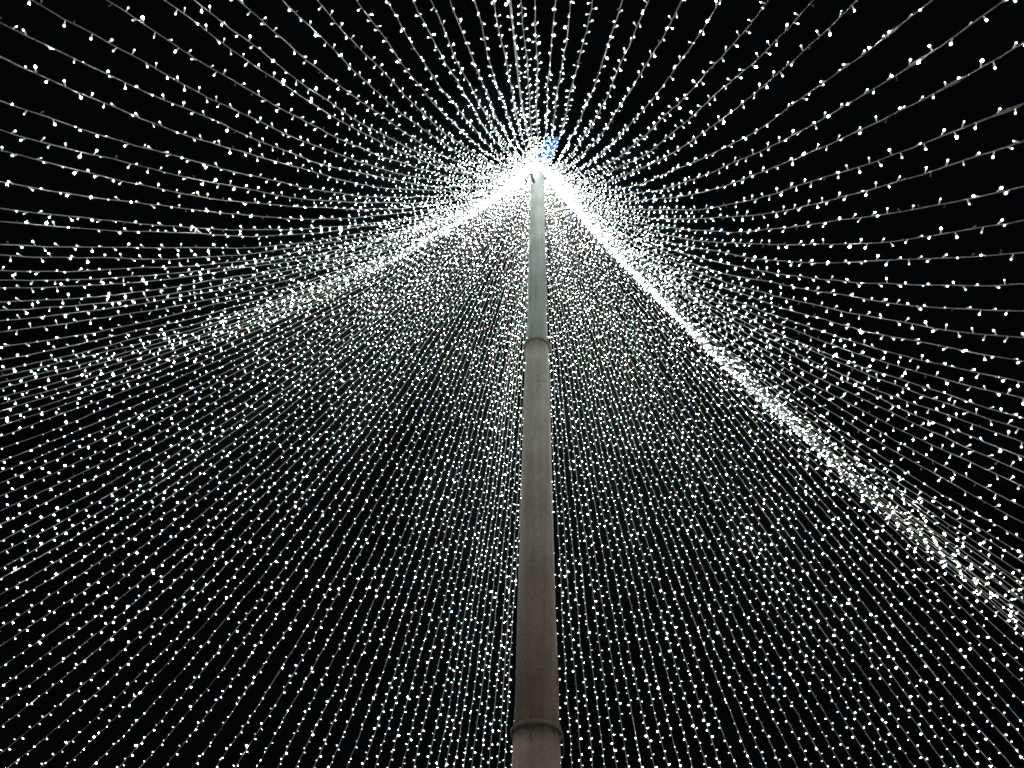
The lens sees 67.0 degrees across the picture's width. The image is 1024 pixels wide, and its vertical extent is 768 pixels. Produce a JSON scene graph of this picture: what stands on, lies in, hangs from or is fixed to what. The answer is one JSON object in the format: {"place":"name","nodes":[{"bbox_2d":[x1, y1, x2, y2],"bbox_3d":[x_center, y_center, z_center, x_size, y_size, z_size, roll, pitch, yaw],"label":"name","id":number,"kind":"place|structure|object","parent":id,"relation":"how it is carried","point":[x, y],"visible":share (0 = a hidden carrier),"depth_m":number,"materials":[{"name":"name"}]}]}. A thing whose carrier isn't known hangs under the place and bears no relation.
{"place":"outdoors","nodes":[
{"label":"outdoors","id":0,"kind":"place"},
{"bbox_2d":[0,0,1023,767],"label":"sky","id":1,"kind":"structure","parent":0,"point":[979,96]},
{"label":"ground","id":2,"kind":"structure","parent":0,"visible":0},
{"bbox_2d":[510,163,563,767],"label":"steel pole","id":3,"kind":"object","parent":2,"relation":"on","point":[536,733],"visible":0.9,"depth_m":9.27,"materials":[{"name":"metal"}]},
{"bbox_2d":[0,198,497,436],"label":"string light","id":4,"kind":"object","parent":3,"relation":"attached to","point":[227,349],"visible":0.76,"depth_m":9.38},
{"bbox_2d":[0,196,498,382],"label":"string light","id":5,"kind":"object","parent":3,"relation":"hanging from","point":[213,325],"visible":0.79,"depth_m":7.51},
{"bbox_2d":[1,194,503,425],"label":"string light","id":6,"kind":"object","parent":3,"relation":"attached to","point":[223,345],"visible":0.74,"depth_m":9.12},
{"bbox_2d":[0,189,507,313],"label":"string light","id":7,"kind":"object","parent":3,"relation":"attached to","point":[224,280],"visible":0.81,"depth_m":6.74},
{"bbox_2d":[0,190,507,398],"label":"string light","id":8,"kind":"object","parent":3,"relation":"hanging from","point":[212,333],"visible":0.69,"depth_m":7.85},
{"bbox_2d":[0,189,509,360],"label":"string light","id":9,"kind":"object","parent":3,"relation":"hanging from","point":[168,322],"visible":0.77,"depth_m":7.22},
{"bbox_2d":[0,187,510,376],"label":"string light","id":10,"kind":"object","parent":3,"relation":"hanging from","point":[93,355],"visible":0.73,"depth_m":7.48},
{"bbox_2d":[0,186,513,410],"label":"string light","id":11,"kind":"object","parent":3,"relation":"hanging from","point":[215,339],"visible":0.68,"depth_m":8.35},
{"bbox_2d":[0,185,514,371],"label":"string light","id":12,"kind":"object","parent":3,"relation":"attached to","point":[227,314],"visible":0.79,"depth_m":7.54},
{"bbox_2d":[0,185,515,448],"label":"string light","id":13,"kind":"object","parent":3,"relation":"attached to","point":[236,352],"visible":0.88,"depth_m":9.75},
{"bbox_2d":[0,129,518,206],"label":"string light","id":14,"kind":"object","parent":3,"relation":"hanging from","point":[230,181],"visible":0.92,"depth_m":5.67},
{"bbox_2d":[0,180,518,320],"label":"string light","id":15,"kind":"object","parent":3,"relation":"attached to","point":[41,317],"visible":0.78,"depth_m":6.77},
{"bbox_2d":[1,184,517,403],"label":"string light","id":16,"kind":"object","parent":3,"relation":"attached to","point":[213,334],"visible":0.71,"depth_m":8.06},
{"bbox_2d":[0,187,518,579],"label":"string light","id":17,"kind":"object","parent":3,"relation":"attached to","point":[246,421],"visible":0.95,"depth_m":10.84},
{"bbox_2d":[0,146,519,211],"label":"string light","id":18,"kind":"object","parent":3,"relation":"hanging from","point":[75,172],"visible":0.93,"depth_m":5.54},
{"bbox_2d":[0,181,519,283],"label":"string light","id":19,"kind":"object","parent":3,"relation":"attached to","point":[155,275],"visible":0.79,"depth_m":6.39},
{"bbox_2d":[0,182,519,390],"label":"string light","id":20,"kind":"object","parent":3,"relation":"attached to","point":[201,334],"visible":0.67,"depth_m":7.51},
{"bbox_2d":[1,183,518,471],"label":"string light","id":21,"kind":"object","parent":3,"relation":"hanging from","point":[247,360],"visible":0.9,"depth_m":10.31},
{"bbox_2d":[0,180,520,303],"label":"string light","id":22,"kind":"object","parent":3,"relation":"attached to","point":[68,294],"visible":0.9,"depth_m":6.74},
{"bbox_2d":[0,180,521,292],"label":"string light","id":23,"kind":"object","parent":3,"relation":"hanging from","point":[218,271],"visible":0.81,"depth_m":6.48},
{"bbox_2d":[1,184,520,552],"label":"string light","id":24,"kind":"object","parent":3,"relation":"attached to","point":[256,399],"visible":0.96,"depth_m":10.86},
{"bbox_2d":[0,183,521,526],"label":"string light","id":25,"kind":"object","parent":3,"relation":"hanging from","point":[243,391],"visible":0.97,"depth_m":10.65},
{"bbox_2d":[0,180,522,482],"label":"string light","id":26,"kind":"object","parent":3,"relation":"hanging from","point":[238,369],"visible":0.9,"depth_m":10.25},
{"bbox_2d":[0,185,522,608],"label":"string light","id":27,"kind":"object","parent":3,"relation":"attached to","point":[261,429],"visible":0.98,"depth_m":11.05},
{"bbox_2d":[0,181,522,510],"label":"string light","id":28,"kind":"object","parent":3,"relation":"attached to","point":[250,380],"visible":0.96,"depth_m":10.62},
{"bbox_2d":[0,179,523,334],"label":"string light","id":29,"kind":"object","parent":3,"relation":"hanging from","point":[221,296],"visible":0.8,"depth_m":6.97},
{"bbox_2d":[0,185,523,645],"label":"string light","id":30,"kind":"object","parent":3,"relation":"attached to","point":[268,442],"visible":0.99,"depth_m":11.25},
{"bbox_2d":[0,177,524,274],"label":"string light","id":31,"kind":"object","parent":3,"relation":"hanging from","point":[299,251],"visible":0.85,"depth_m":6.44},
{"bbox_2d":[1,180,523,496],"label":"string light","id":32,"kind":"object","parent":3,"relation":"attached to","point":[245,372],"visible":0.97,"depth_m":10.52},
{"bbox_2d":[0,181,524,568],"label":"string light","id":33,"kind":"object","parent":3,"relation":"hanging from","point":[252,411],"visible":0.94,"depth_m":10.82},
{"bbox_2d":[0,176,525,263],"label":"string light","id":34,"kind":"object","parent":3,"relation":"attached to","point":[382,233],"visible":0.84,"depth_m":6.34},
{"bbox_2d":[0,182,525,627],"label":"string light","id":35,"kind":"object","parent":3,"relation":"attached to","point":[261,437],"visible":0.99,"depth_m":11.09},
{"bbox_2d":[0,185,525,727],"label":"string light","id":36,"kind":"object","parent":3,"relation":"hanging from","point":[258,499],"visible":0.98,"depth_m":11.11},
{"bbox_2d":[0,100,526,199],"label":"string light","id":37,"kind":"object","parent":3,"relation":"hanging from","point":[150,148],"visible":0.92,"depth_m":5.44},
{"bbox_2d":[0,174,527,221],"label":"string light","id":38,"kind":"object","parent":3,"relation":"attached to","point":[91,197],"visible":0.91,"depth_m":5.88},
{"bbox_2d":[0,176,527,347],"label":"string light","id":39,"kind":"object","parent":3,"relation":"attached to","point":[221,302],"visible":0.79,"depth_m":7.13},
{"bbox_2d":[0,178,527,594],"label":"string light","id":40,"kind":"object","parent":3,"relation":"attached to","point":[248,430],"visible":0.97,"depth_m":10.93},
{"bbox_2d":[0,56,528,192],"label":"string light","id":41,"kind":"object","parent":3,"relation":"attached to","point":[112,105],"visible":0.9,"depth_m":5.24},
{"bbox_2d":[0,179,528,707],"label":"string light","id":42,"kind":"object","parent":3,"relation":"attached to","point":[290,457],"visible":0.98,"depth_m":11.09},
{"bbox_2d":[1,179,527,540],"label":"string light","id":43,"kind":"object","parent":3,"relation":"attached to","point":[259,392],"visible":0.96,"depth_m":10.78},
{"bbox_2d":[1,178,528,666],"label":"string light","id":44,"kind":"object","parent":3,"relation":"attached to","point":[253,468],"visible":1,"depth_m":11.02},
{"bbox_2d":[1,180,528,686],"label":"string light","id":45,"kind":"object","parent":3,"relation":"attached to","point":[259,474],"visible":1,"depth_m":10.90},
{"bbox_2d":[0,176,530,753],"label":"string light","id":46,"kind":"object","parent":3,"relation":"attached to","point":[278,494],"visible":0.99,"depth_m":11.11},
{"bbox_2d":[0,16,532,188],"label":"string light","id":47,"kind":"object","parent":3,"relation":"hanging from","point":[111,76],"visible":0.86,"depth_m":5.13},
{"bbox_2d":[0,171,533,251],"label":"string light","id":48,"kind":"object","parent":3,"relation":"attached to","point":[34,245],"visible":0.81,"depth_m":6.21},
{"bbox_2d":[0,165,534,231],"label":"string light","id":49,"kind":"object","parent":3,"relation":"hanging from","point":[91,219],"visible":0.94,"depth_m":6.11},
{"bbox_2d":[0,170,534,238],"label":"string light","id":50,"kind":"object","parent":3,"relation":"hanging from","point":[256,235],"visible":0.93,"depth_m":6.10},
{"bbox_2d":[7,177,529,767],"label":"string light","id":51,"kind":"object","parent":3,"relation":"attached to","point":[279,505],"visible":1,"depth_m":11.14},
{"bbox_2d":[28,0,528,185],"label":"string light","id":52,"kind":"object","parent":3,"relation":"attached to","point":[110,40],"visible":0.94,"depth_m":5.15,"materials":[{"name":"plastic"}]},
{"bbox_2d":[40,178,529,767],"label":"string light","id":53,"kind":"object","parent":3,"relation":"attached to","point":[296,502],"visible":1,"depth_m":11.49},
{"bbox_2d":[64,179,529,767],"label":"string light","id":54,"kind":"object","parent":3,"relation":"attached to","point":[306,499],"visible":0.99,"depth_m":11.55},
{"bbox_2d":[90,180,529,767],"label":"string light","id":55,"kind":"object","parent":3,"relation":"attached to","point":[298,530],"visible":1,"depth_m":11.61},
{"bbox_2d":[106,0,530,181],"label":"string light","id":56,"kind":"object","parent":3,"relation":"attached to","point":[175,51],"visible":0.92,"depth_m":5.42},
{"bbox_2d":[116,185,528,767],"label":"string light","id":57,"kind":"object","parent":3,"relation":"attached to","point":[322,511],"visible":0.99,"depth_m":11.85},
{"bbox_2d":[164,0,525,178],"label":"string light","id":58,"kind":"object","parent":3,"relation":"hanging from","point":[219,41],"visible":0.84,"depth_m":5.77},
{"bbox_2d":[163,179,530,767],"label":"string light","id":59,"kind":"object","parent":3,"relation":"attached to","point":[352,500],"visible":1,"depth_m":12.28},
{"bbox_2d":[194,0,533,177],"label":"string light","id":60,"kind":"object","parent":3,"relation":"hanging from","point":[273,60],"visible":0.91,"depth_m":5.97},
{"bbox_2d":[230,0,529,174],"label":"string light","id":61,"kind":"object","parent":3,"relation":"attached to","point":[348,93],"visible":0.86,"depth_m":6.10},
{"bbox_2d":[282,0,533,173],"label":"string light","id":62,"kind":"object","parent":3,"relation":"hanging from","point":[319,35],"visible":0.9,"depth_m":6.27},
{"bbox_2d":[317,0,532,172],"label":"string light","id":63,"kind":"object","parent":3,"relation":"hanging from","point":[410,96],"visible":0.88,"depth_m":6.61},
{"bbox_2d":[548,0,720,176],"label":"string light","id":64,"kind":"object","parent":3,"relation":"attached to","point":[674,67],"visible":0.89,"depth_m":6.01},
{"bbox_2d":[550,0,768,179],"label":"string light","id":65,"kind":"object","parent":3,"relation":"attached to","point":[712,67],"visible":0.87,"depth_m":5.66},
{"bbox_2d":[547,0,813,182],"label":"string light","id":66,"kind":"object","parent":3,"relation":"attached to","point":[725,86],"visible":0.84,"depth_m":5.26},
{"bbox_2d":[546,178,828,767],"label":"string light","id":67,"kind":"object","parent":3,"relation":"hanging from","point":[689,501],"visible":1,"depth_m":12.46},
{"bbox_2d":[547,183,842,767],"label":"string light","id":68,"kind":"object","parent":3,"relation":"attached to","point":[699,507],"visible":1,"depth_m":12.22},
{"bbox_2d":[543,0,857,186],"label":"string light","id":69,"kind":"object","parent":3,"relation":"hanging from","point":[742,102],"visible":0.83,"depth_m":5.20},
{"bbox_2d":[546,181,855,765],"bbox_3d":[4.812,3.118,12.669,10.329,15.545,0.102,27,-51,-21],"label":"string light","id":70,"kind":"object","parent":3,"relation":"attached to","point":[710,513],"visible":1,"depth_m":12.00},
{"bbox_2d":[546,179,874,767],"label":"string light","id":71,"kind":"object","parent":3,"relation":"attached to","point":[714,501],"visible":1,"depth_m":12.05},
{"bbox_2d":[547,178,890,767],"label":"string light","id":72,"kind":"object","parent":3,"relation":"hanging from","point":[721,502],"visible":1,"depth_m":11.83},
{"bbox_2d":[549,185,900,766],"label":"string light","id":73,"kind":"object","parent":3,"relation":"attached to","point":[738,515],"visible":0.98,"depth_m":11.56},
{"bbox_2d":[549,184,914,767],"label":"string light","id":74,"kind":"object","parent":3,"relation":"attached to","point":[739,504],"visible":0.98,"depth_m":11.51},
{"bbox_2d":[549,183,930,767],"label":"string light","id":75,"kind":"object","parent":3,"relation":"hanging from","point":[752,511],"visible":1,"depth_m":11.39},
{"bbox_2d":[548,0,932,191],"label":"string light","id":76,"kind":"object","parent":3,"relation":"attached to","point":[891,31],"visible":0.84,"depth_m":4.62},
{"bbox_2d":[548,181,946,766],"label":"string light","id":77,"kind":"object","parent":3,"relation":"hanging from","point":[760,506],"visible":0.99,"depth_m":11.18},
{"bbox_2d":[548,182,960,767],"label":"string light","id":78,"kind":"object","parent":3,"relation":"attached to","point":[769,508],"visible":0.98,"depth_m":10.98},
{"bbox_2d":[551,186,978,767],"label":"string light","id":79,"kind":"object","parent":3,"relation":"attached to","point":[781,511],"visible":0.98,"depth_m":10.76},
{"bbox_2d":[551,184,994,766],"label":"string light","id":80,"kind":"object","parent":3,"relation":"hanging from","point":[789,508],"visible":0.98,"depth_m":10.32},
{"bbox_2d":[545,0,1016,197],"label":"string light","id":81,"kind":"object","parent":3,"relation":"attached to","point":[918,60],"visible":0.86,"depth_m":4.29,"materials":[{"name":"plastic"}]},
{"bbox_2d":[542,42,1023,204],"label":"string light","id":82,"kind":"object","parent":3,"relation":"hanging from","point":[956,81],"visible":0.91,"depth_m":4.33,"materials":[{"name":"plastic"}]},
{"bbox_2d":[543,173,1023,386],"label":"string light","id":83,"kind":"object","parent":3,"relation":"attached to","point":[944,364],"visible":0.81,"depth_m":5.87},
{"bbox_2d":[543,172,1023,363],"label":"string light","id":84,"kind":"object","parent":3,"relation":"attached to","point":[919,342],"visible":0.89,"depth_m":5.66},
{"bbox_2d":[544,173,1023,234],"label":"string light","id":85,"kind":"object","parent":3,"relation":"attached to","point":[973,196],"visible":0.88,"depth_m":4.94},
{"bbox_2d":[544,174,1023,341],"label":"string light","id":86,"kind":"object","parent":3,"relation":"hanging from","point":[993,330],"visible":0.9,"depth_m":5.61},
{"bbox_2d":[544,165,1023,489],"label":"string light","id":87,"kind":"object","parent":3,"relation":"attached to","point":[815,381],"visible":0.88,"depth_m":6.25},
{"bbox_2d":[544,166,1023,472],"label":"string light","id":88,"kind":"object","parent":3,"relation":"attached to","point":[816,376],"visible":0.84,"depth_m":6.18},
{"bbox_2d":[545,175,1023,562],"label":"string light","id":89,"kind":"object","parent":3,"relation":"attached to","point":[829,430],"visible":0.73,"depth_m":6.70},
{"bbox_2d":[545,166,1023,578],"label":"string light","id":90,"kind":"object","parent":3,"relation":"hanging from","point":[1018,570],"visible":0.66,"depth_m":6.80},
{"bbox_2d":[546,174,1023,248],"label":"string light","id":91,"kind":"object","parent":3,"relation":"attached to","point":[982,227],"visible":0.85,"depth_m":5.24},
{"bbox_2d":[546,176,1023,265],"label":"string light","id":92,"kind":"object","parent":3,"relation":"attached to","point":[860,262],"visible":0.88,"depth_m":5.39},
{"bbox_2d":[557,192,1013,767],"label":"string light","id":93,"kind":"object","parent":3,"relation":"hanging from","point":[801,510],"visible":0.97,"depth_m":10.14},
{"bbox_2d":[549,180,1023,447],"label":"string light","id":94,"kind":"object","parent":3,"relation":"attached to","point":[1008,431],"visible":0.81,"depth_m":5.91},
{"bbox_2d":[550,103,1023,213],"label":"string light","id":95,"kind":"object","parent":3,"relation":"attached to","point":[1014,108],"visible":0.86,"depth_m":4.44,"materials":[{"name":"plastic"}]},
{"bbox_2d":[550,183,1023,522],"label":"string light","id":96,"kind":"object","parent":3,"relation":"attached to","point":[984,502],"visible":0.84,"depth_m":6.48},
{"bbox_2d":[550,182,1023,595],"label":"string light","id":97,"kind":"object","parent":3,"relation":"attached to","point":[836,455],"visible":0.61,"depth_m":6.94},
{"bbox_2d":[550,181,1023,540],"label":"string light","id":98,"kind":"object","parent":3,"relation":"hanging from","point":[905,472],"visible":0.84,"depth_m":6.56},
{"bbox_2d":[551,139,1023,221],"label":"string light","id":99,"kind":"object","parent":3,"relation":"attached to","point":[963,163],"visible":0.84,"depth_m":4.82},
{"bbox_2d":[552,182,1023,432],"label":"string light","id":100,"kind":"object","parent":3,"relation":"attached to","point":[826,356],"visible":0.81,"depth_m":5.87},
{"bbox_2d":[553,184,1023,554],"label":"string light","id":101,"kind":"object","parent":3,"relation":"hanging from","point":[978,528],"visible":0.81,"depth_m":6.69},
{"bbox_2d":[554,185,1023,404],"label":"string light","id":102,"kind":"object","parent":3,"relation":"attached to","point":[996,392],"visible":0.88,"depth_m":5.82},
{"bbox_2d":[554,184,1023,507],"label":"string light","id":103,"kind":"object","parent":3,"relation":"attached to","point":[904,444],"visible":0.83,"depth_m":6.46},
{"bbox_2d":[554,187,1023,740],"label":"string light","id":104,"kind":"object","parent":3,"relation":"hanging from","point":[818,505],"visible":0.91,"depth_m":9.95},
{"bbox_2d":[555,186,1023,418],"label":"string light","id":105,"kind":"object","parent":3,"relation":"attached to","point":[868,370],"visible":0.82,"depth_m":6.02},
{"bbox_2d":[555,188,1023,759],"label":"string light","id":106,"kind":"object","parent":3,"relation":"hanging from","point":[827,528],"visible":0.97,"depth_m":9.91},
{"bbox_2d":[556,184,1023,314],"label":"string light","id":107,"kind":"object","parent":3,"relation":"attached to","point":[924,305],"visible":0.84,"depth_m":5.47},
{"bbox_2d":[556,189,1023,612],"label":"string light","id":108,"kind":"object","parent":3,"relation":"attached to","point":[1012,605],"visible":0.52,"depth_m":7.15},
{"bbox_2d":[556,190,1023,602],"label":"string light","id":109,"kind":"object","parent":3,"relation":"hanging from","point":[849,467],"visible":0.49,"depth_m":6.99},
{"bbox_2d":[557,182,1023,289],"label":"string light","id":110,"kind":"object","parent":3,"relation":"attached to","point":[928,284],"visible":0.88,"depth_m":5.41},
{"bbox_2d":[559,193,1023,590],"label":"string light","id":111,"kind":"object","parent":3,"relation":"hanging from","point":[921,514],"visible":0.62,"depth_m":6.66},
{"bbox_2d":[560,192,1023,459],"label":"string light","id":112,"kind":"object","parent":3,"relation":"attached to","point":[892,405],"visible":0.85,"depth_m":6.04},
{"bbox_2d":[568,203,1023,582],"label":"string light","id":113,"kind":"object","parent":3,"relation":"hanging from","point":[980,551],"visible":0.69,"depth_m":6.61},
{"bbox_2d":[577,216,1023,600],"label":"string light","id":114,"kind":"object","parent":3,"relation":"hanging from","point":[844,462],"visible":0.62,"depth_m":7.18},
{"bbox_2d":[586,225,1023,723],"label":"string light","id":115,"kind":"object","parent":3,"relation":"attached to","point":[932,621],"visible":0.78,"depth_m":9.72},
{"bbox_2d":[589,228,1023,703],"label":"string light","id":116,"kind":"object","parent":3,"relation":"attached to","point":[958,633],"visible":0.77,"depth_m":9.47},
{"bbox_2d":[591,226,1023,684],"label":"string light","id":117,"kind":"object","parent":3,"relation":"hanging from","point":[832,488],"visible":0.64,"depth_m":9.23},
{"bbox_2d":[593,226,1023,670],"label":"string light","id":118,"kind":"object","parent":3,"relation":"attached to","point":[1000,645],"visible":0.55,"depth_m":8.65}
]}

